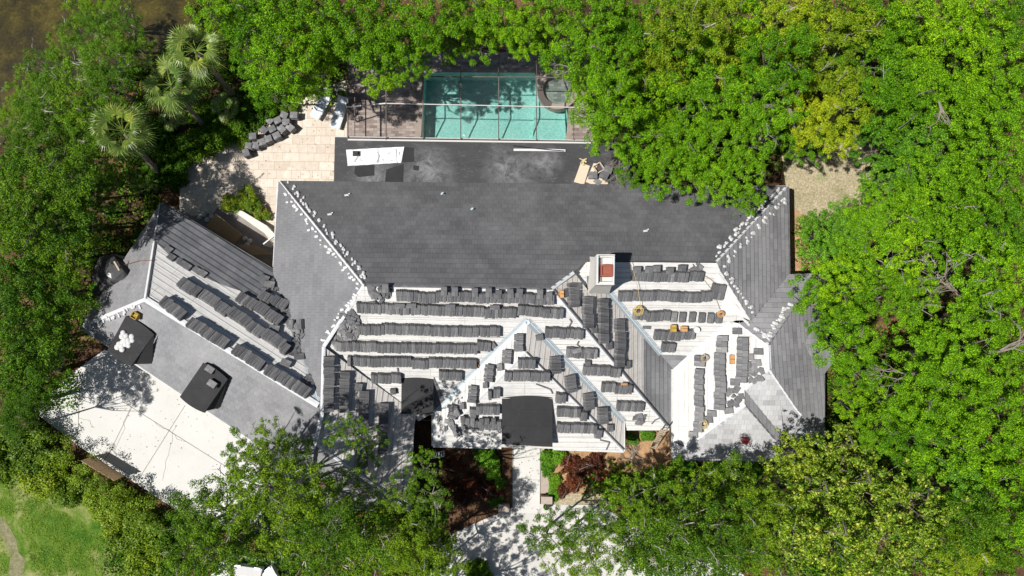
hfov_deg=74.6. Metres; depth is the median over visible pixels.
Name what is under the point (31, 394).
oak tree
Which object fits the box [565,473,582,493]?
croton shrub
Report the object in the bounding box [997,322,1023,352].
dead branches
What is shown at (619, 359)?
tile bundle
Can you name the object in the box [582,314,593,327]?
tile bundle
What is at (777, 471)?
magnolia tree
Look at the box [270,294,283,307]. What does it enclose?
tile bundle
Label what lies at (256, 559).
street drive
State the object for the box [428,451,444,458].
white railing
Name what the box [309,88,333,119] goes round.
sun lounger
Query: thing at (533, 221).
house
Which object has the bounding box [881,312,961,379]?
oak tree
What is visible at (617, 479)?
shrub
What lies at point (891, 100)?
oak tree
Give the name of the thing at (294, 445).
oak tree
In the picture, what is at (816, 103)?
oak tree
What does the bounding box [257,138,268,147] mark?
tile stack
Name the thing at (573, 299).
tile bundle
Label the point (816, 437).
magnolia tree
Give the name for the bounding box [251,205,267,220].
shrub
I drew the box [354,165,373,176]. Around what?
membrane patch
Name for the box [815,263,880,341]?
oak tree
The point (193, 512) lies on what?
oak tree
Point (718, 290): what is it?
tile bundle
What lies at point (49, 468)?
hedge
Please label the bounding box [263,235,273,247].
yard gate
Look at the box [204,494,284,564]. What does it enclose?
oak tree
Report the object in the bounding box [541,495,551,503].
brick pier
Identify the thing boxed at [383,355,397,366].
tile bundle
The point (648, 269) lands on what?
loose tile
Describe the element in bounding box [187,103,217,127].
shrub
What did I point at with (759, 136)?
dead branches
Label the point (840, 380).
oak tree
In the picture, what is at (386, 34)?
oak tree
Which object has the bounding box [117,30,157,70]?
mangrove tree
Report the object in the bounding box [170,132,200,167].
shrub
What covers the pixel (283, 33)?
oak tree
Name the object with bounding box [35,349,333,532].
driveway
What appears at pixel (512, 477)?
walk joints
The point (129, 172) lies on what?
oak tree
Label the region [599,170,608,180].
tile stack
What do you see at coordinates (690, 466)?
shrub
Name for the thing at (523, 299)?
tile bundle
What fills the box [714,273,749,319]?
plastic sheet
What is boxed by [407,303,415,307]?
loose tile
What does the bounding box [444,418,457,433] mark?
tile rubble
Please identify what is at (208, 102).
shrub
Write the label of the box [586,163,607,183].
plywood sheet
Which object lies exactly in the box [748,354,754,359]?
loose tile
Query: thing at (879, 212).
oak tree
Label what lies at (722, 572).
oak tree
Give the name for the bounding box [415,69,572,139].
swimming pool
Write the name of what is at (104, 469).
plywood sheet
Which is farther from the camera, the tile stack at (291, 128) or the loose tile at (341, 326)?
the tile stack at (291, 128)
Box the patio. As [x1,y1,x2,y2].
[179,81,346,245]
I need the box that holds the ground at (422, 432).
[0,0,1023,575]
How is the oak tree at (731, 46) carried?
on the ground at (422, 432)
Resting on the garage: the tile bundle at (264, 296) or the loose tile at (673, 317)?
the tile bundle at (264, 296)
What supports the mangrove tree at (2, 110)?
on the ground at (422, 432)
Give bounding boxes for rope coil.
[630,262,643,315]
[717,310,724,317]
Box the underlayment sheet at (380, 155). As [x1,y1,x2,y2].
[346,147,403,165]
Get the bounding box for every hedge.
[0,412,57,475]
[0,413,165,536]
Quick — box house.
[269,136,833,511]
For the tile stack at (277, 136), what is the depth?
42.24 m
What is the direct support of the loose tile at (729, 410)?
on the house
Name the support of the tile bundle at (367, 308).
on the house
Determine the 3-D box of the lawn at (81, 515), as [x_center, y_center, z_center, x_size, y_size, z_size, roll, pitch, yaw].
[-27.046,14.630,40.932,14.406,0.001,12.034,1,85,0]
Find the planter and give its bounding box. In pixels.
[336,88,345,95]
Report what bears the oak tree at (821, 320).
on the ground at (422, 432)
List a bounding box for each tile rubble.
[257,277,279,292]
[276,308,291,326]
[287,338,300,355]
[291,323,304,343]
[299,374,314,385]
[330,335,339,348]
[336,320,358,340]
[339,309,360,326]
[367,285,392,302]
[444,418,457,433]
[632,413,646,425]
[687,262,702,271]
[726,386,743,407]
[748,366,764,383]
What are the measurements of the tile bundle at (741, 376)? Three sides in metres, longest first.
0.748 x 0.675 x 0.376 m
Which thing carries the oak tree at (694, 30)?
on the ground at (422, 432)
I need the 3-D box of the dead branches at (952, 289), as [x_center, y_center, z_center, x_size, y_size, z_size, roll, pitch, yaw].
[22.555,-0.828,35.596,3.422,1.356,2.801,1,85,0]
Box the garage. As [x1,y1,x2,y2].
[79,202,319,457]
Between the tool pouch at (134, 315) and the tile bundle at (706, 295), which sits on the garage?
the tool pouch at (134, 315)
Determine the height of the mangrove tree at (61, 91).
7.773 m
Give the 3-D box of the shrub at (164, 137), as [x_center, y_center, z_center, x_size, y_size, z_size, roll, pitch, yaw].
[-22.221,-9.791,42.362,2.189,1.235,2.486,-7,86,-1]
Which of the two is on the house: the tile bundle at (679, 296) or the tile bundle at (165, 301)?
the tile bundle at (679, 296)
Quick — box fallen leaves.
[45,115,598,573]
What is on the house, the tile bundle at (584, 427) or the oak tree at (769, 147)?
the tile bundle at (584, 427)
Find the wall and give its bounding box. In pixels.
[236,209,273,238]
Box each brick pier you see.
[498,503,509,511]
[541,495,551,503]
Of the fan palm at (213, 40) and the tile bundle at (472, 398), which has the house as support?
the tile bundle at (472, 398)
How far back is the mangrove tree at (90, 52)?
35.96 m
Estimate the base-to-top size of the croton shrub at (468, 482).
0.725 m
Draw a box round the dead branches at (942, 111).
[924,101,951,139]
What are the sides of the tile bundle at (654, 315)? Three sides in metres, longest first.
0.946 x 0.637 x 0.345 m
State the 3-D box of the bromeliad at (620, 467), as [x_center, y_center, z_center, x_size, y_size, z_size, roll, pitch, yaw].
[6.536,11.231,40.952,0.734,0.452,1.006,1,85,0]
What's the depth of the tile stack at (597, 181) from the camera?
39.63 m
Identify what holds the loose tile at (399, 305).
on the tile bundle at (388, 308)
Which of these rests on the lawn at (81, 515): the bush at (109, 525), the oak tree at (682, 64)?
the bush at (109, 525)
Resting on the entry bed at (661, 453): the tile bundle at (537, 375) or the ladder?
the ladder
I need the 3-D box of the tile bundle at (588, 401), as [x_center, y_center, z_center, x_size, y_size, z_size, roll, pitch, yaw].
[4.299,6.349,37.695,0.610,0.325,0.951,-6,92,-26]
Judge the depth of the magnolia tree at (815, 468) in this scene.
33.62 m
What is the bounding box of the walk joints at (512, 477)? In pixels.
[512,448,549,511]
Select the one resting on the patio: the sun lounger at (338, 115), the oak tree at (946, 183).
the sun lounger at (338, 115)
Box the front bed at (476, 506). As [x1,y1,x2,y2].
[429,447,511,519]
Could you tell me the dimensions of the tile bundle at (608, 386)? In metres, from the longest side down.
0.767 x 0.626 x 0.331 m
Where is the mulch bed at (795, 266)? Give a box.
[789,204,824,282]
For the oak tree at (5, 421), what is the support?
on the ground at (422, 432)
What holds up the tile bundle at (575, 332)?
on the house
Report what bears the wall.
on the ground at (422, 432)
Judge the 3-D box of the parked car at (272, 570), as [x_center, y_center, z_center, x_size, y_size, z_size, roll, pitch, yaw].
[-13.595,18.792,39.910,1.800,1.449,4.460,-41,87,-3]
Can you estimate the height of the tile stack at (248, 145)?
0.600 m
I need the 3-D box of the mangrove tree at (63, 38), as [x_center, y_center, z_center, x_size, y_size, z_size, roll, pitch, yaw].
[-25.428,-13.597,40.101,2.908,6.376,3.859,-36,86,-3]
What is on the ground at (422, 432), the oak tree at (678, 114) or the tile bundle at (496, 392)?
the oak tree at (678, 114)
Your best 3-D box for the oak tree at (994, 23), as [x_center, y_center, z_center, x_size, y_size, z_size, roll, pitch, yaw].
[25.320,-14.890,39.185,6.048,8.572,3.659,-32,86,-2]
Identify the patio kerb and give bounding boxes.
[203,102,279,155]
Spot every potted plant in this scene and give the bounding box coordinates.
[280,106,287,112]
[287,104,295,111]
[339,90,346,96]
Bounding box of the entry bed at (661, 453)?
[551,430,672,492]
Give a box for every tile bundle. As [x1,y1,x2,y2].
[158,295,174,308]
[165,302,179,314]
[171,306,187,320]
[176,276,196,294]
[185,317,207,333]
[190,285,202,297]
[198,289,221,307]
[200,326,221,343]
[214,300,231,316]
[215,334,230,349]
[226,306,252,327]
[231,343,251,360]
[235,291,258,310]
[245,320,265,337]
[245,353,265,371]
[253,300,270,316]
[257,289,273,305]
[261,328,286,348]
[263,364,281,380]
[264,308,283,325]
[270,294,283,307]
[276,370,290,385]
[279,298,289,309]
[279,343,290,355]
[285,376,305,394]
[300,385,311,398]
[323,356,334,373]
[323,374,334,387]
[323,388,333,412]
[335,340,355,351]
[338,371,349,398]
[339,398,348,412]
[347,354,350,365]
[353,354,370,366]
[356,301,381,314]
[356,323,380,335]
[356,340,376,351]
[356,442,368,470]
[358,390,368,414]
[359,414,368,427]
[370,356,384,367]
[371,372,391,383]
[376,341,400,353]
[377,423,387,436]
[377,437,388,453]
[378,402,388,422]
[381,302,409,314]
[381,322,408,334]
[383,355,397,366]
[391,372,401,383]
[396,289,417,301]
[397,355,411,366]
[401,341,414,353]
[409,323,429,335]
[410,303,434,315]
[411,357,428,369]
[415,342,435,353]
[417,291,435,303]
[429,356,442,367]
[430,324,457,336]
[435,304,462,316]
[436,290,460,302]
[436,342,462,354]
[439,369,461,380]
[443,356,455,368]
[447,404,459,419]
[456,357,469,368]
[458,325,478,336]
[461,290,474,302]
[461,418,477,429]
[463,304,483,316]
[463,342,476,354]
[467,392,478,403]
[468,385,479,392]
[469,406,475,417]
[470,357,476,368]
[475,291,488,303]
[476,403,492,414]
[477,339,490,351]
[478,418,500,430]
[479,325,499,336]
[484,306,501,318]
[484,364,496,381]
[488,389,491,399]
[490,291,517,303]
[493,386,499,397]
[493,403,499,414]
[501,356,513,363]
[502,306,516,317]
[502,349,513,356]
[504,370,511,381]
[512,369,529,381]
[513,341,525,351]
[514,334,525,340]
[517,303,542,316]
[518,292,532,303]
[518,357,535,368]
[530,370,543,381]
[533,293,553,304]
[542,306,563,318]
[543,370,549,381]
[545,326,565,338]
[549,355,561,373]
[555,391,566,403]
[556,405,580,417]
[556,421,569,432]
[564,374,577,392]
[566,283,579,306]
[566,326,583,339]
[566,346,580,358]
[570,421,596,433]
[580,347,597,358]
[580,410,586,420]
[581,296,592,313]
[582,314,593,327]
[582,364,610,375]
[582,392,594,410]
[594,427,602,438]
[597,299,608,308]
[597,309,608,329]
[597,330,608,343]
[597,407,608,424]
[601,381,615,392]
[610,366,620,377]
[613,319,624,332]
[613,353,624,366]
[614,382,632,393]
[615,333,625,352]
[616,400,630,411]
[618,290,632,301]
[630,400,644,411]
[631,269,660,281]
[632,289,653,300]
[632,308,646,319]
[646,310,663,321]
[653,289,670,301]
[653,329,681,340]
[660,270,674,281]
[660,341,675,352]
[663,309,670,320]
[670,290,687,302]
[674,270,688,282]
[681,328,694,339]
[687,291,701,302]
[688,270,703,281]
[693,390,704,405]
[693,421,703,432]
[694,355,705,366]
[694,368,704,389]
[694,406,704,421]
[700,290,712,301]
[710,282,725,299]
[713,352,726,375]
[713,392,726,410]
[714,375,726,392]
[716,336,728,352]
[735,369,747,382]
[736,337,749,356]
[736,356,748,369]
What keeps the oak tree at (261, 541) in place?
on the ground at (422, 432)
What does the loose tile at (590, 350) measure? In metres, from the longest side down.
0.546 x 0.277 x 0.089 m
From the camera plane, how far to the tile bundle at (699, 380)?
38.34 m
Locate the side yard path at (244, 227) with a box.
[170,199,273,267]
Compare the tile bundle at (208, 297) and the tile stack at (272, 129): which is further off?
the tile stack at (272, 129)
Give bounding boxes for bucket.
[693,327,699,332]
[741,438,748,443]
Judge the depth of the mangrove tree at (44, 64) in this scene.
37.34 m
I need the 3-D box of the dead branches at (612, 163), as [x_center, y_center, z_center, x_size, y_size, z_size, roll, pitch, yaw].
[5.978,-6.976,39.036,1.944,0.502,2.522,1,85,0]
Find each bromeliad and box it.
[607,458,616,469]
[614,464,624,474]
[624,459,634,469]
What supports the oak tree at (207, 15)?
on the ground at (422, 432)
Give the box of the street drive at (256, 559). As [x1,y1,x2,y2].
[211,555,289,575]
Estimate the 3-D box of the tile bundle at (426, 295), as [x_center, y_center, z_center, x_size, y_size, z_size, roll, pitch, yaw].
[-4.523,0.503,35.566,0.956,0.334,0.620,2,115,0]
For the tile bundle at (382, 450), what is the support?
on the house
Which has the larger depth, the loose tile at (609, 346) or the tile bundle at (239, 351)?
the loose tile at (609, 346)
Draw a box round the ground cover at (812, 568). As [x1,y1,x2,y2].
[0,0,1023,575]
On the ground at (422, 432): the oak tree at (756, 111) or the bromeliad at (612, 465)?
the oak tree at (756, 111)
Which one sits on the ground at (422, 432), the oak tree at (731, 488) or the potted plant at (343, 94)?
the oak tree at (731, 488)
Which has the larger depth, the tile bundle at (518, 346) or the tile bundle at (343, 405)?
the tile bundle at (343, 405)
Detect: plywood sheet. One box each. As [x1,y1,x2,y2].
[81,457,122,480]
[206,214,241,243]
[238,245,271,254]
[574,163,589,183]
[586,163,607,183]
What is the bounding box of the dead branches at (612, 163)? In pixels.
[600,150,630,189]
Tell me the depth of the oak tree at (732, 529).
32.10 m
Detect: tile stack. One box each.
[204,364,216,373]
[207,379,218,388]
[242,148,253,159]
[245,142,254,151]
[249,132,259,141]
[252,142,261,150]
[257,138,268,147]
[259,125,270,135]
[264,135,275,144]
[265,118,274,125]
[267,124,278,134]
[272,131,283,141]
[273,116,281,126]
[277,124,288,135]
[279,111,289,118]
[282,119,292,126]
[285,123,296,133]
[290,112,299,120]
[588,171,596,178]
[593,178,600,185]
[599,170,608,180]
[603,165,612,174]
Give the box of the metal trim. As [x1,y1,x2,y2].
[514,149,564,151]
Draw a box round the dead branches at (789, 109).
[775,75,800,127]
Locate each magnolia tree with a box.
[727,441,817,530]
[756,488,846,575]
[766,462,871,544]
[773,426,820,488]
[779,501,892,575]
[788,420,866,512]
[803,419,884,487]
[811,454,910,533]
[842,501,924,575]
[871,469,970,544]
[873,519,957,575]
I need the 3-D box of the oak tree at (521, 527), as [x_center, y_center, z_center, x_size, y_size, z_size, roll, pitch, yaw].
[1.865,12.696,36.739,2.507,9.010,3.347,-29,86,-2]
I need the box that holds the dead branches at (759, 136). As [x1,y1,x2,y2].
[741,94,777,139]
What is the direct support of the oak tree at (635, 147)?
on the ground at (422, 432)
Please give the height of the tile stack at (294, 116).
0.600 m
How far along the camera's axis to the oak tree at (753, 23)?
35.83 m
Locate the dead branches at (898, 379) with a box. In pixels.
[866,359,917,406]
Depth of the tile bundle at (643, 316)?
37.56 m
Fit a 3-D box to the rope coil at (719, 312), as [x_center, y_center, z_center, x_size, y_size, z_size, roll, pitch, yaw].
[11.670,1.450,37.520,0.439,0.270,0.399,1,85,0]
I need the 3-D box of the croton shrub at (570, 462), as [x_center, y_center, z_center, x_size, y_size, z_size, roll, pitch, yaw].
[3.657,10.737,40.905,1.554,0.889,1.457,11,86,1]
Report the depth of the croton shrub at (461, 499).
40.77 m
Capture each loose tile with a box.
[163,245,173,252]
[166,253,176,261]
[176,258,185,266]
[183,262,192,270]
[192,266,200,274]
[198,269,207,277]
[258,274,269,281]
[264,281,274,287]
[269,324,280,331]
[279,358,291,367]
[280,306,289,312]
[288,320,294,329]
[294,353,304,359]
[297,319,303,328]
[338,322,345,329]
[345,332,353,338]
[348,315,356,323]
[352,321,360,326]
[354,383,362,390]
[370,290,379,298]
[382,284,388,292]
[390,387,396,394]
[395,303,404,308]
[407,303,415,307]
[441,286,447,294]
[446,304,455,308]
[452,287,457,295]
[454,408,460,416]
[454,429,460,436]
[459,402,466,408]
[460,416,464,422]
[465,418,469,424]
[470,417,474,423]
[471,287,477,296]
[479,418,483,424]
[483,382,488,387]
[484,418,488,424]
[486,287,491,296]
[490,305,499,309]
[491,341,496,348]
[491,418,495,424]
[495,290,501,298]
[497,363,504,370]
[507,288,513,297]
[516,288,522,297]
[528,295,534,303]
[535,333,543,340]
[537,289,542,298]
[541,308,550,313]
[546,291,552,300]
[564,288,570,296]
[572,347,581,353]
[585,348,594,352]
[585,359,590,365]
[590,325,597,332]
[606,342,612,349]
[607,424,612,431]
[624,361,630,368]
[633,266,640,272]
[645,266,652,272]
[653,265,660,271]
[666,267,673,273]
[670,311,677,321]
[678,264,686,270]
[679,311,685,322]
[688,311,695,322]
[688,431,698,437]
[698,312,705,322]
[703,416,712,422]
[707,312,714,323]
[707,410,716,416]
[714,312,721,323]
[724,407,733,413]
[730,379,739,385]
[732,328,741,333]
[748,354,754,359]
[751,360,761,365]
[753,348,762,354]
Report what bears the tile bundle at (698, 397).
on the house
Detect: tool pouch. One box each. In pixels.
[130,311,140,319]
[558,291,563,297]
[670,325,676,331]
[680,326,687,331]
[729,355,734,363]
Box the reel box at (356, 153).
[353,151,359,155]
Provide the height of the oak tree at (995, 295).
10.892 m
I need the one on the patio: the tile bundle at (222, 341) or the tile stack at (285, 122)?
the tile stack at (285, 122)
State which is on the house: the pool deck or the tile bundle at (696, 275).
the tile bundle at (696, 275)
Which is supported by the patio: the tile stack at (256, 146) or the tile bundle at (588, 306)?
the tile stack at (256, 146)
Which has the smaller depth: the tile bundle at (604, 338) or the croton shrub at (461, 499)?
the tile bundle at (604, 338)
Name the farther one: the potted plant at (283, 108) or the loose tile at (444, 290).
the potted plant at (283, 108)
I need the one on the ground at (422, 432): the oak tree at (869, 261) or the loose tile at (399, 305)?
the oak tree at (869, 261)
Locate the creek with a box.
[0,0,216,146]
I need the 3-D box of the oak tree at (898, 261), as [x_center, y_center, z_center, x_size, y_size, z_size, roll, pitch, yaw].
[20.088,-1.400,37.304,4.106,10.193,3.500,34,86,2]
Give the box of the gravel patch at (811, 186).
[781,128,895,223]
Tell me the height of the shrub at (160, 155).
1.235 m
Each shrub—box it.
[143,114,175,151]
[151,135,182,167]
[151,158,190,190]
[158,106,188,131]
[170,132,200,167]
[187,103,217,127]
[187,126,219,163]
[198,119,236,151]
[204,95,238,117]
[209,111,251,143]
[210,92,239,123]
[220,193,234,212]
[226,106,260,141]
[231,196,245,213]
[235,184,257,210]
[236,138,251,150]
[239,95,272,127]
[243,193,263,213]
[247,89,290,124]
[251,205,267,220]
[261,211,271,220]
[442,454,466,475]
[442,480,459,497]
[454,484,473,510]
[457,473,476,491]
[469,478,493,499]
[473,448,485,458]
[475,449,499,470]
[484,463,500,480]
[486,483,507,499]
[488,495,504,508]
[494,477,507,489]
[539,449,559,466]
[540,463,554,477]
[547,473,561,489]
[548,488,559,503]
[552,449,567,464]
[557,481,568,499]
[560,452,579,473]
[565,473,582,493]
[570,456,592,487]
[586,452,605,470]
[591,468,608,488]
[600,473,639,506]
[626,432,639,445]
[639,430,655,441]
[643,469,674,496]
[669,461,697,486]
[708,462,738,484]
[739,462,765,482]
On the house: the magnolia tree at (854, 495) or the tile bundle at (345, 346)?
the tile bundle at (345, 346)
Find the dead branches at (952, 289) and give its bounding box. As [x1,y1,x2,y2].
[917,250,961,297]
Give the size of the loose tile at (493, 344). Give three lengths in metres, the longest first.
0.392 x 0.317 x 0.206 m
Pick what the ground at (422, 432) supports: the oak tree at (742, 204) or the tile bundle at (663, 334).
the oak tree at (742, 204)
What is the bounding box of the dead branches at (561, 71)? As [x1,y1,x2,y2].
[551,60,571,84]
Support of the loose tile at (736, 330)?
on the house
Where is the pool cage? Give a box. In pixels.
[346,50,590,143]
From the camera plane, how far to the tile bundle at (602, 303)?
36.83 m
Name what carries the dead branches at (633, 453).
on the entry bed at (661, 453)
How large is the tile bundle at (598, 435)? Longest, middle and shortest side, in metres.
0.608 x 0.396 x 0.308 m
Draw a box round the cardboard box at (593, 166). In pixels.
[592,162,603,173]
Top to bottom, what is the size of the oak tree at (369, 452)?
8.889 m
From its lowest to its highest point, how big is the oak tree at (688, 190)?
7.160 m
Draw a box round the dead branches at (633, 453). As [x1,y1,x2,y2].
[620,441,647,464]
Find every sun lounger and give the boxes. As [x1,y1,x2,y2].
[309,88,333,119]
[329,95,348,128]
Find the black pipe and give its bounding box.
[513,145,563,150]
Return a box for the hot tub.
[537,70,576,111]
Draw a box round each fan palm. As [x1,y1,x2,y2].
[88,101,158,172]
[141,52,205,125]
[164,22,236,97]
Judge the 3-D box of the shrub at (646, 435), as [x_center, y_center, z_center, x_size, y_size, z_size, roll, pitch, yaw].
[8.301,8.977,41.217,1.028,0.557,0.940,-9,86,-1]
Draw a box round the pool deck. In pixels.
[348,53,594,140]
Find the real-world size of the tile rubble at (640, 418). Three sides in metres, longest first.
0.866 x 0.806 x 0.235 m
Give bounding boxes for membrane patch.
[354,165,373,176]
[385,164,403,181]
[402,147,413,161]
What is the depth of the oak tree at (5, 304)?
36.79 m
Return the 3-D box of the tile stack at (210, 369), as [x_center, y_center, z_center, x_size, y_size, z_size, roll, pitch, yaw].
[-16.645,4.492,37.098,0.480,0.276,0.340,32,79,2]
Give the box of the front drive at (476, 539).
[430,504,743,575]
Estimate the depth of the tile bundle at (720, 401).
37.70 m
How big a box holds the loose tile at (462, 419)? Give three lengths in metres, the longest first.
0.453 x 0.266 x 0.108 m
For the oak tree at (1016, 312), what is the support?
on the ground at (422, 432)
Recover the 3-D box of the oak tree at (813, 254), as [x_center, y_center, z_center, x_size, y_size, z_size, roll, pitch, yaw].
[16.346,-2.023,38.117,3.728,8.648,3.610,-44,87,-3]
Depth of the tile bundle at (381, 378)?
37.59 m
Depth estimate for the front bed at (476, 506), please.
41.20 m
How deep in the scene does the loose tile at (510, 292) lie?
35.18 m
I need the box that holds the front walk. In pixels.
[513,448,539,512]
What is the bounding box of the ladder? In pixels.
[648,426,668,451]
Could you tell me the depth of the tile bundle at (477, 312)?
35.76 m
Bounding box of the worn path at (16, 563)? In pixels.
[0,517,24,575]
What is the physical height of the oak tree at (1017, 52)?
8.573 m
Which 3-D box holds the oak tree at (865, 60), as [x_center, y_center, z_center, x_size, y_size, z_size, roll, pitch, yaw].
[19.836,-12.622,39.584,4.760,7.383,5.527,6,86,0]
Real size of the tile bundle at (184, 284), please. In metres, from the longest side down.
0.953 x 0.640 x 0.413 m
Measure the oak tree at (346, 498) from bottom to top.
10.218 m
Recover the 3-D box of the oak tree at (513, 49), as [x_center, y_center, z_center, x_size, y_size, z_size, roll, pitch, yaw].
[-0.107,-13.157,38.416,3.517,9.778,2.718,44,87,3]
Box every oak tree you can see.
[0,134,58,207]
[0,166,62,256]
[0,213,59,300]
[0,255,75,323]
[0,303,65,377]
[0,334,52,403]
[0,369,49,425]
[0,400,40,449]
[10,335,75,403]
[18,378,61,418]
[20,182,98,254]
[23,141,101,218]
[23,224,105,287]
[25,301,86,356]
[29,258,101,325]
[59,219,104,258]
[68,178,119,225]
[71,151,118,193]
[97,164,126,196]
[123,160,157,195]
[151,485,218,570]
[162,517,244,575]
[162,527,216,575]
[166,472,260,555]
[183,0,251,42]
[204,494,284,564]
[205,444,300,523]
[212,0,297,63]
[217,9,250,44]
[220,425,272,485]
[228,29,273,93]
[236,415,293,467]
[236,491,321,559]
[240,64,293,113]
[243,15,323,96]
[251,0,327,60]
[256,450,325,532]
[272,426,315,474]
[276,529,334,575]
[281,41,339,107]
[284,494,356,574]
[288,3,350,67]
[298,0,388,71]
[301,470,344,532]
[312,525,365,575]
[318,500,394,560]
[321,412,368,460]
[326,465,383,527]
[333,11,409,76]
[335,0,433,65]
[344,526,411,575]
[349,425,389,468]
[354,42,405,98]
[360,488,432,574]
[376,8,443,63]
[376,41,434,92]
[378,475,420,513]
[384,529,447,575]
[391,0,479,55]
[393,487,454,559]
[396,446,443,492]
[402,468,452,526]
[411,519,458,569]
[419,16,469,65]
[426,533,471,575]
[439,0,501,55]
[461,15,499,66]
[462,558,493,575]
[470,0,553,45]
[482,11,541,62]
[492,5,556,65]
[513,0,599,56]
[515,504,572,563]
[537,535,594,575]
[538,22,617,95]
[555,505,598,564]
[561,0,645,63]
[565,61,621,113]
[568,66,652,143]
[568,521,630,575]
[571,15,645,110]
[579,109,651,163]
[590,499,627,544]
[594,66,683,143]
[597,0,691,59]
[600,469,669,534]
[606,16,698,99]
[607,112,681,169]
[608,493,681,570]
[613,151,651,190]
[626,530,690,575]
[631,454,699,517]
[633,64,723,146]
[635,29,735,101]
[638,139,697,201]
[642,0,741,61]
[646,489,728,567]
[652,109,719,170]
[666,461,738,520]
[668,142,716,205]
[672,526,743,575]
[683,105,756,184]
[684,0,788,67]
[685,57,767,141]
[686,492,767,571]
[688,23,779,100]
[693,159,741,207]
[697,449,762,514]
[701,144,767,198]
[720,65,809,138]
[722,522,789,575]
[730,101,786,164]
[731,473,792,546]
[732,188,767,216]
[735,21,822,110]
[738,0,833,61]
[757,107,796,154]
[776,119,834,166]
[778,28,871,98]
[778,63,849,129]
[784,0,886,62]
[787,272,856,325]
[790,97,859,160]
[796,200,854,257]
[796,213,864,285]
[804,296,852,347]
[808,251,863,316]
[810,306,886,379]
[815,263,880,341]
[816,64,888,135]
[825,12,913,106]
[828,206,905,270]
[832,337,890,398]
[832,380,868,429]
[835,0,923,59]
[835,180,897,239]
[846,113,918,167]
[848,59,937,147]
[852,406,908,456]
[853,261,923,324]
[856,175,935,254]
[857,151,920,216]
[858,227,939,289]
[859,363,937,437]
[873,11,952,109]
[876,107,948,179]
[877,397,957,473]
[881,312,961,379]
[883,357,962,439]
[885,272,941,332]
[886,0,968,74]
[886,138,962,219]
[891,175,986,253]
[892,58,984,143]
[900,224,969,289]
[901,25,1001,100]
[907,447,989,514]
[908,384,999,481]
[914,321,1005,384]
[916,94,995,189]
[918,143,1006,216]
[922,0,1018,53]
[922,524,995,575]
[923,49,1023,145]
[928,351,1004,440]
[930,180,1016,262]
[935,489,1008,555]
[938,266,1003,339]
[940,223,1016,319]
[943,365,1023,447]
[950,101,1023,198]
[952,403,1023,489]
[953,28,1023,91]
[954,441,1023,532]
[957,515,1023,575]
[959,283,1023,337]
[961,146,1023,216]
[962,314,1023,407]
[965,0,1023,54]
[965,65,1023,138]
[967,191,1023,264]
[968,487,1023,565]
[974,224,1023,302]
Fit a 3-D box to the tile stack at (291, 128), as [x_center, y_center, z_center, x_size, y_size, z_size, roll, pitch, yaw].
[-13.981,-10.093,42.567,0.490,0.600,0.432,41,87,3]
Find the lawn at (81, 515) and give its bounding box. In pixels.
[0,441,175,575]
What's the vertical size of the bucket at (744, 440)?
0.340 m
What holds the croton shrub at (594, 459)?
on the entry bed at (661, 453)
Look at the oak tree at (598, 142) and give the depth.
35.66 m
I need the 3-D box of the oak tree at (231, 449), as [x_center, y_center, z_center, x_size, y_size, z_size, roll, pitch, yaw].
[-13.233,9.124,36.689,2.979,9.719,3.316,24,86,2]
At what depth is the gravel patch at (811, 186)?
42.67 m
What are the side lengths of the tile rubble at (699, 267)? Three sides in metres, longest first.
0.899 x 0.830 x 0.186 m
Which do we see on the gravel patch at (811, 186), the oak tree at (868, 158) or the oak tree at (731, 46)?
the oak tree at (868, 158)
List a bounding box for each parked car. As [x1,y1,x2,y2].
[232,562,263,575]
[261,564,284,575]
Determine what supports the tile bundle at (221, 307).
on the garage
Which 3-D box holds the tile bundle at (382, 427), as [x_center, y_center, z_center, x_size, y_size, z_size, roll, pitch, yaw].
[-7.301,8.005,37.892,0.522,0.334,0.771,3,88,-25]
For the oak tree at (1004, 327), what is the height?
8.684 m
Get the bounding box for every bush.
[0,417,27,463]
[0,449,21,489]
[1,421,49,468]
[5,441,54,479]
[15,454,69,500]
[46,471,84,509]
[82,480,127,519]
[92,491,144,538]
[103,508,144,554]
[122,510,168,557]
[122,533,166,575]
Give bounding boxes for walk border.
[541,448,550,492]
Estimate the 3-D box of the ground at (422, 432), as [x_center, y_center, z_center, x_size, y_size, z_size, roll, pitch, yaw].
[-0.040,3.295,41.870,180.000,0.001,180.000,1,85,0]
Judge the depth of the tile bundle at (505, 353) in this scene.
36.38 m
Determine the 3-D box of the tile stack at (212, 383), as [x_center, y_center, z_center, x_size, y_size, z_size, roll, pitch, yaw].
[-16.499,5.279,37.036,0.480,0.276,0.340,32,79,2]
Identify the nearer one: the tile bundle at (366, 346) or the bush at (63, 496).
the tile bundle at (366, 346)
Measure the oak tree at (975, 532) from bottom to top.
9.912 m
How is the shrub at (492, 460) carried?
on the front bed at (476, 506)
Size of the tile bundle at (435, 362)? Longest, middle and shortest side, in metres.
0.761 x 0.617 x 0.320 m
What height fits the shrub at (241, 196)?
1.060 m
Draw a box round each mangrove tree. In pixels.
[0,92,30,131]
[1,62,49,118]
[1,105,51,167]
[11,66,73,143]
[22,38,75,97]
[23,93,99,186]
[37,49,119,127]
[38,24,88,71]
[55,97,111,156]
[58,2,118,58]
[61,0,107,39]
[71,19,142,85]
[77,50,138,103]
[99,0,142,31]
[106,1,146,53]
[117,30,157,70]
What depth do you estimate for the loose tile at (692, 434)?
38.39 m
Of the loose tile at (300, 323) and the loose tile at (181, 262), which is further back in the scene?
the loose tile at (181, 262)
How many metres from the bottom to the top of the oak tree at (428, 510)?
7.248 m
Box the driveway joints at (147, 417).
[64,379,225,476]
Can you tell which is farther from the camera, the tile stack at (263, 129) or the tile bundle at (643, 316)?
the tile stack at (263, 129)

